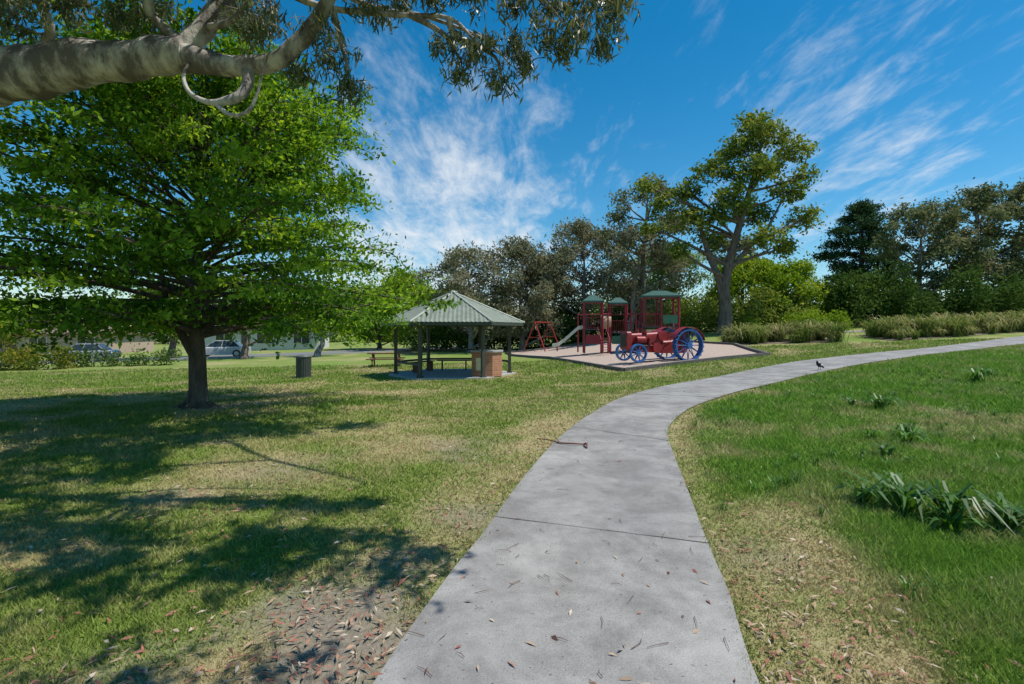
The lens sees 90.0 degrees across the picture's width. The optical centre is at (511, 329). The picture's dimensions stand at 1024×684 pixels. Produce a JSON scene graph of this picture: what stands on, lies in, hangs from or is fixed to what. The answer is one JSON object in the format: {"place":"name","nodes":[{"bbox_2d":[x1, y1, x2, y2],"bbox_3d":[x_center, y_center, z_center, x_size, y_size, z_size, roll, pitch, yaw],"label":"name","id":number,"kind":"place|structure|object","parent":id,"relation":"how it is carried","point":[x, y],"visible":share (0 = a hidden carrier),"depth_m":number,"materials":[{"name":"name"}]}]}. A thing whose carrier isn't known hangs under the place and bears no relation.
{"place":"outdoors","nodes":[
{"label":"outdoors","id":0,"kind":"place"},
{"bbox_2d":[41,345,492,361],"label":"street","id":1,"kind":"structure","parent":0,"point":[454,346],"depth_m":50.29,"materials":[{"name":"grey asphalt"}]},
{"bbox_2d":[49,343,120,360],"bbox_3d":[-35.000,1.845,42.000,4.400,1.456,1.820,0,0,-16],"label":"parked car","id":2,"kind":"object","parent":1,"relation":"on","point":[89,346],"visible":0.23,"depth_m":41.53,"materials":[{"name":"paint"}]},
{"bbox_2d":[205,340,250,356],"bbox_3d":[-25.500,1.643,45.000,4.400,1.456,1.820,0,0,-16],"label":"parked car","id":3,"kind":"object","parent":1,"relation":"on","point":[233,347],"visible":0.62,"depth_m":44.34,"materials":[{"name":"paint"}]},
{"bbox_2d":[0,324,1023,683],"bbox_3d":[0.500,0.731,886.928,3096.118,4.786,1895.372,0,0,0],"label":"lawn ground","id":4,"kind":"structure","parent":0,"point":[366,622],"depth_m":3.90,"materials":[{"name":"green plant"}]},
{"bbox_2d":[0,321,43,365],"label":"bush","id":5,"kind":"object","parent":4,"relation":"on","point":[5,342],"visible":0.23,"depth_m":37.45,"materials":[{"name":"green plant"}]},
{"bbox_2d":[0,341,81,370],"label":"garden shrubs","id":6,"kind":"object","parent":4,"relation":"on","point":[22,362],"visible":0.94,"depth_m":31.96,"materials":[{"name":"green plant"}]},
{"bbox_2d":[0,334,153,354],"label":"walls","id":7,"kind":"structure","parent":4,"relation":"on","point":[127,347],"depth_m":62.08,"materials":[{"name":"brick"}]},
{"bbox_2d":[7,339,15,350],"bbox_3d":[-57.840,2.063,59.215,0.900,2.100,0.050,0,0,-7],"label":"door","id":8,"kind":"structure","parent":7,"relation":"attached to","point":[14,346],"depth_m":59.21,"materials":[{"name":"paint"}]},
{"bbox_2d":[28,337,94,348],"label":"windows","id":9,"kind":"structure","parent":7,"relation":"attached to","point":[44,339],"depth_m":59.61,"materials":[{"name":"grey glass"}]},
{"bbox_2d":[10,320,156,334],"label":"roof","id":10,"kind":"structure","parent":7,"relation":"on","point":[69,333],"depth_m":60.07,"materials":[{"name":"brown tile"}]},
{"bbox_2d":[51,342,181,367],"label":"garden shrubs","id":11,"kind":"object","parent":4,"relation":"on","point":[111,362],"visible":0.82,"depth_m":33.97,"materials":[{"name":"green plant"}]},
{"bbox_2d":[120,283,217,357],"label":"street tree","id":12,"kind":"object","parent":4,"relation":"on","point":[173,344],"visible":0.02,"depth_m":44.72,"materials":[{"name":"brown plant"}]},
{"bbox_2d":[0,0,461,408],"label":"oak tree","id":13,"kind":"object","parent":4,"relation":"on","point":[167,115],"visible":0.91,"depth_m":9.03,"materials":[{"name":"green plant"}]},
{"bbox_2d":[210,289,278,358],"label":"street tree","id":14,"kind":"object","parent":4,"relation":"on","point":[244,350],"visible":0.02,"depth_m":41.81,"materials":[{"name":"brown plant"}]},
{"bbox_2d":[1,345,512,365],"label":"street kerb","id":15,"kind":"structure","parent":4,"relation":"on","point":[273,355],"depth_m":44.44,"materials":[{"name":"concrete"}]},
{"bbox_2d":[205,330,328,350],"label":"houses","id":16,"kind":"structure","parent":4,"relation":"on","point":[289,345],"depth_m":62.50,"materials":[{"name":"white"}]},
{"bbox_2d":[215,333,309,343],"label":"windows","id":17,"kind":"structure","parent":16,"relation":"attached to","point":[295,340],"depth_m":62.15,"materials":[{"name":"grey glass"}]},
{"bbox_2d":[295,354,311,378],"bbox_3d":[-8.750,1.518,21.500,0.652,1.000,0.652,0,0,-11],"label":"rubbish bin","id":18,"kind":"object","parent":4,"relation":"on","point":[303,365],"visible":0.96,"depth_m":21.25,"materials":[{"name":"grey metal"}]},
{"bbox_2d":[0,0,644,118],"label":"gum tree","id":19,"kind":"object","parent":4,"relation":"on","point":[48,66],"visible":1,"depth_m":4.54,"materials":[{"name":"green plant"}]},
{"bbox_2d":[312,297,353,356],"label":"street tree","id":20,"kind":"object","parent":4,"relation":"on","point":[318,350],"visible":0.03,"depth_m":42.83,"materials":[{"name":"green plant"}]},
{"bbox_2d":[343,284,404,348],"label":"elm tree","id":21,"kind":"object","parent":4,"relation":"on","point":[372,337],"visible":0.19,"depth_m":59.70,"materials":[{"name":"green plant"}]},
{"bbox_2d":[366,353,404,367],"bbox_3d":[-7.000,1.670,28.500,2.000,0.783,1.795,0,0,-9],"label":"picnic table","id":22,"kind":"object","parent":4,"relation":"on","point":[373,357],"visible":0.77,"depth_m":28.10,"materials":[{"name":"brown wood"}]},
{"bbox_2d":[374,267,435,348],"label":"elm tree","id":23,"kind":"object","parent":4,"relation":"on","point":[397,278],"visible":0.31,"depth_m":53.00,"materials":[{"name":"green plant"}]},
{"bbox_2d":[381,290,524,379],"bbox_3d":[-2.549,0.228,22.198,6.247,3.880,5.705,0,0,0],"label":"park gazebo","id":24,"kind":"object","parent":4,"relation":"on","point":[486,363],"visible":0.9,"depth_m":20.71,"materials":[{"name":"metal"}]},
{"bbox_2d":[412,239,523,351],"bbox_3d":[-3.477,-2.911,44.904,9.208,9.840,9.464,0,0,-27],"label":"casuarina tree","id":25,"kind":"object","parent":4,"relation":"on","point":[451,265],"visible":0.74,"depth_m":43.58,"materials":[{"name":"green plant"}]},
{"bbox_2d":[16,286,959,343],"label":"distant treeline","id":26,"kind":"object","parent":4,"relation":"on","point":[164,341],"visible":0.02,"depth_m":109.01,"materials":[{"name":"green plant"}]},
{"bbox_2d":[0,389,1023,683],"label":"fallen leaves","id":27,"kind":"object","parent":4,"relation":"on","point":[318,671],"depth_m":2.82,"materials":[{"name":"brown plant"}]},
{"bbox_2d":[469,232,574,349],"bbox_3d":[0.723,-3.344,46.810,9.788,10.473,10.753,0,0,0],"label":"casuarina tree","id":28,"kind":"object","parent":4,"relation":"on","point":[517,251],"visible":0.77,"depth_m":44.51,"materials":[{"name":"green plant"}]},
{"bbox_2d":[401,280,691,351],"bbox_3d":[3.201,-1.281,49.313,28.295,7.046,6.987,0,0,0],"label":"shrub hedge","id":29,"kind":"object","parent":4,"relation":"on","point":[441,336],"visible":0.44,"depth_m":48.51,"materials":[{"name":"green plant"}]},
{"bbox_2d":[514,246,599,339],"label":"casuarina tree","id":30,"kind":"object","parent":4,"relation":"on","point":[565,296],"visible":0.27,"depth_m":48.73,"materials":[{"name":"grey plant"}]},
{"bbox_2d":[531,214,633,340],"bbox_3d":[6.492,-4.767,47.976,10.025,11.660,9.852,0,0,0],"label":"casuarina tree","id":31,"kind":"object","parent":4,"relation":"on","point":[579,229],"visible":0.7,"depth_m":46.73,"materials":[{"name":"green plant"}]},
{"bbox_2d":[512,342,755,367],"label":"playground mulch","id":32,"kind":"object","parent":4,"relation":"on","point":[592,354],"visible":0.59,"depth_m":28.85,"materials":[{"name":"beige sand"}]},
{"bbox_2d":[523,322,559,351],"bbox_3d":[2.500,0.542,42.000,1.993,2.419,3.772,0,0,24],"label":"swing set","id":33,"kind":"object","parent":32,"relation":"on","point":[537,337],"visible":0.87,"depth_m":41.08,"materials":[{"name":"red metal"}]},
{"bbox_2d":[615,322,704,362],"bbox_3d":[6.921,0.563,24.252,3.750,1.884,2.035,0,0,-17],"label":"tractor","id":34,"kind":"object","parent":32,"relation":"on","point":[675,341],"visible":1,"depth_m":23.79,"materials":[{"name":"red metal"}]},
{"bbox_2d":[505,340,769,371],"bbox_3d":[7.008,1.313,33.057,11.608,1.281,22.876,0,0,-15],"label":"timber border","id":35,"kind":"object","parent":4,"relation":"on","point":[667,364],"visible":0.48,"depth_m":23.64,"materials":[{"name":"brown wood"}]},
{"bbox_2d":[596,171,695,332],"bbox_3d":[12.263,-6.786,45.788,9.953,14.379,7.938,0,0,0],"label":"gum tree","id":36,"kind":"object","parent":4,"relation":"on","point":[616,216],"visible":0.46,"depth_m":45.57,"materials":[{"name":"green plant"}]},
{"bbox_2d":[595,219,697,330],"bbox_3d":[11.111,-4.547,44.041,8.469,10.394,8.803,0,0,0],"label":"casuarina tree","id":37,"kind":"object","parent":4,"relation":"on","point":[633,291],"visible":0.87,"depth_m":43.20,"materials":[{"name":"green plant"}]},
{"bbox_2d":[609,239,710,323],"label":"tree","id":38,"kind":"object","parent":4,"relation":"on","point":[659,275],"visible":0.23,"depth_m":49.42,"materials":[{"name":"green plant"}]},
{"bbox_2d":[642,282,811,332],"bbox_3d":[18.544,-1.879,43.267,15.915,4.909,5.974,0,0,0],"label":"shrub hedge","id":39,"kind":"object","parent":4,"relation":"on","point":[756,310],"visible":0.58,"depth_m":42.92,"materials":[{"name":"green plant"}]},
{"bbox_2d":[629,108,827,334],"bbox_3d":[16.959,-8.678,39.782,15.410,18.303,7.159,0,0,0],"label":"gum tree","id":40,"kind":"object","parent":4,"relation":"on","point":[759,129],"visible":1,"depth_m":39.69,"materials":[{"name":"green plant"}]},
{"bbox_2d":[697,235,769,327],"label":"gum tree","id":41,"kind":"object","parent":4,"relation":"on","point":[750,252],"visible":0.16,"depth_m":55.48,"materials":[{"name":"green plant"}]},
{"bbox_2d":[696,253,798,327],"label":"acacia tree","id":42,"kind":"object","parent":4,"relation":"on","point":[764,267],"visible":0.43,"depth_m":44.83,"materials":[{"name":"green plant"}]},
{"bbox_2d":[721,338,827,343],"bbox_3d":[17.100,0.722,32.500,7.390,0.371,3.198,0,0,9],"label":"garden bed","id":43,"kind":"object","parent":4,"relation":"on","point":[788,341],"visible":0.36,"depth_m":31.61,"materials":[{"name":"brown soil"}]},
{"bbox_2d":[713,318,859,343],"bbox_3d":[16.913,0.040,32.178,8.924,1.688,5.982,0,0,0],"label":"strappy grass bed","id":44,"kind":"object","parent":43,"relation":"on","point":[805,331],"visible":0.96,"depth_m":31.65,"materials":[{"name":"green plant"}]},
{"bbox_2d":[738,306,856,330],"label":"garden shrubs","id":45,"kind":"object","parent":4,"relation":"on","point":[839,317],"visible":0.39,"depth_m":40.88,"materials":[{"name":"green plant"}]},
{"bbox_2d":[765,251,833,319],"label":"acacia tree","id":46,"kind":"object","parent":4,"relation":"on","point":[798,268],"visible":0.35,"depth_m":45.23,"materials":[{"name":"green plant"}]},
{"bbox_2d":[811,281,901,324],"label":"acacia tree","id":47,"kind":"object","parent":4,"relation":"on","point":[823,308],"visible":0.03,"depth_m":47.06,"materials":[{"name":"green plant"}]},
{"bbox_2d":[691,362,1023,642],"bbox_3d":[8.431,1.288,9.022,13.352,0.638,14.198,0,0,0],"label":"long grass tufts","id":48,"kind":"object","parent":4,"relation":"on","point":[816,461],"visible":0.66,"depth_m":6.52,"materials":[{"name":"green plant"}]},
{"bbox_2d":[807,197,925,305],"bbox_3d":[40.873,-8.054,59.218,11.726,14.805,11.971,0,0,32],"label":"pine tree","id":49,"kind":"object","parent":4,"relation":"on","point":[864,214],"visible":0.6,"depth_m":59.02,"materials":[{"name":"green plant"}]},
{"bbox_2d":[839,393,903,409],"bbox_3d":[6.805,1.341,9.763,1.177,0.291,1.198,0,0,36],"label":"weed clump","id":50,"kind":"object","parent":4,"relation":"on","point":[880,402],"visible":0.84,"depth_m":9.51,"materials":[{"name":"green plant"}]},
{"bbox_2d":[854,423,932,456],"bbox_3d":[5.138,1.434,6.943,2.006,0.275,0.938,0,0,-35],"label":"weed clump","id":51,"kind":"object","parent":4,"relation":"on","point":[905,431],"visible":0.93,"depth_m":7.00,"materials":[{"name":"green plant"}]},
{"bbox_2d":[814,258,1023,327],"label":"shrub hedge","id":52,"kind":"object","parent":4,"relation":"on","point":[985,297],"visible":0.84,"depth_m":43.41,"materials":[{"name":"green plant"}]},
{"bbox_2d":[817,470,1023,533],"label":"weed clump","id":53,"kind":"object","parent":4,"relation":"on","point":[948,506],"visible":0.94,"depth_m":4.26,"materials":[{"name":"green plant"}]},
{"bbox_2d":[845,308,1023,340],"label":"strappy grass bed","id":54,"kind":"object","parent":4,"relation":"on","point":[902,327],"visible":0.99,"depth_m":32.74,"materials":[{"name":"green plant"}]},
{"bbox_2d":[867,196,1005,297],"bbox_3d":[40.726,-6.877,50.660,10.737,12.460,10.582,0,0,0],"label":"gum tree","id":55,"kind":"object","parent":4,"relation":"on","point":[944,245],"visible":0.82,"depth_m":49.34,"materials":[{"name":"green plant"}]},
{"bbox_2d":[909,177,1023,294],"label":"gum tree","id":56,"kind":"object","parent":4,"relation":"on","point":[981,200],"visible":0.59,"depth_m":48.27,"materials":[{"name":"green plant"}]},
{"bbox_2d":[956,366,1003,380],"bbox_3d":[11.935,1.125,13.024,1.633,0.351,1.013,0,0,-18],"label":"weed clump","id":57,"kind":"object","parent":4,"relation":"on","point":[975,374],"visible":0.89,"depth_m":12.88,"materials":[{"name":"green plant"}]},
{"bbox_2d":[984,176,1023,286],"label":"gum tree","id":58,"kind":"object","parent":4,"relation":"on","point":[1018,193],"visible":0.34,"depth_m":50.73,"materials":[{"name":"green plant"}]},
{"bbox_2d":[0,0,1023,328],"label":"sky","id":59,"kind":"structure","parent":0,"point":[919,100],"materials":[{"name":"blue"}]},
{"bbox_2d":[552,291,682,353],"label":"playground tower","id":60,"kind":"structure","parent":0,"point":[606,320],"depth_m":31.15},
{"bbox_2d":[373,336,1023,683],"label":"concrete path","id":61,"kind":"structure","parent":0,"point":[639,490],"depth_m":3.25,"materials":[{"name":"grey concrete"}]},
{"bbox_2d":[496,372,799,542],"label":"path joints","id":62,"kind":"object","parent":61,"relation":"on","point":[627,532],"visible":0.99,"depth_m":4.17,"materials":[{"name":"grey concrete"}]},
{"bbox_2d":[816,361,823,369],"bbox_3d":[9.909,1.137,16.503,0.400,0.302,0.138,0,0,-20],"label":"magpie","id":63,"kind":"object","parent":61,"relation":"on","point":[818,364],"visible":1,"depth_m":16.45,"materials":[{"name":"black"}]}
]}

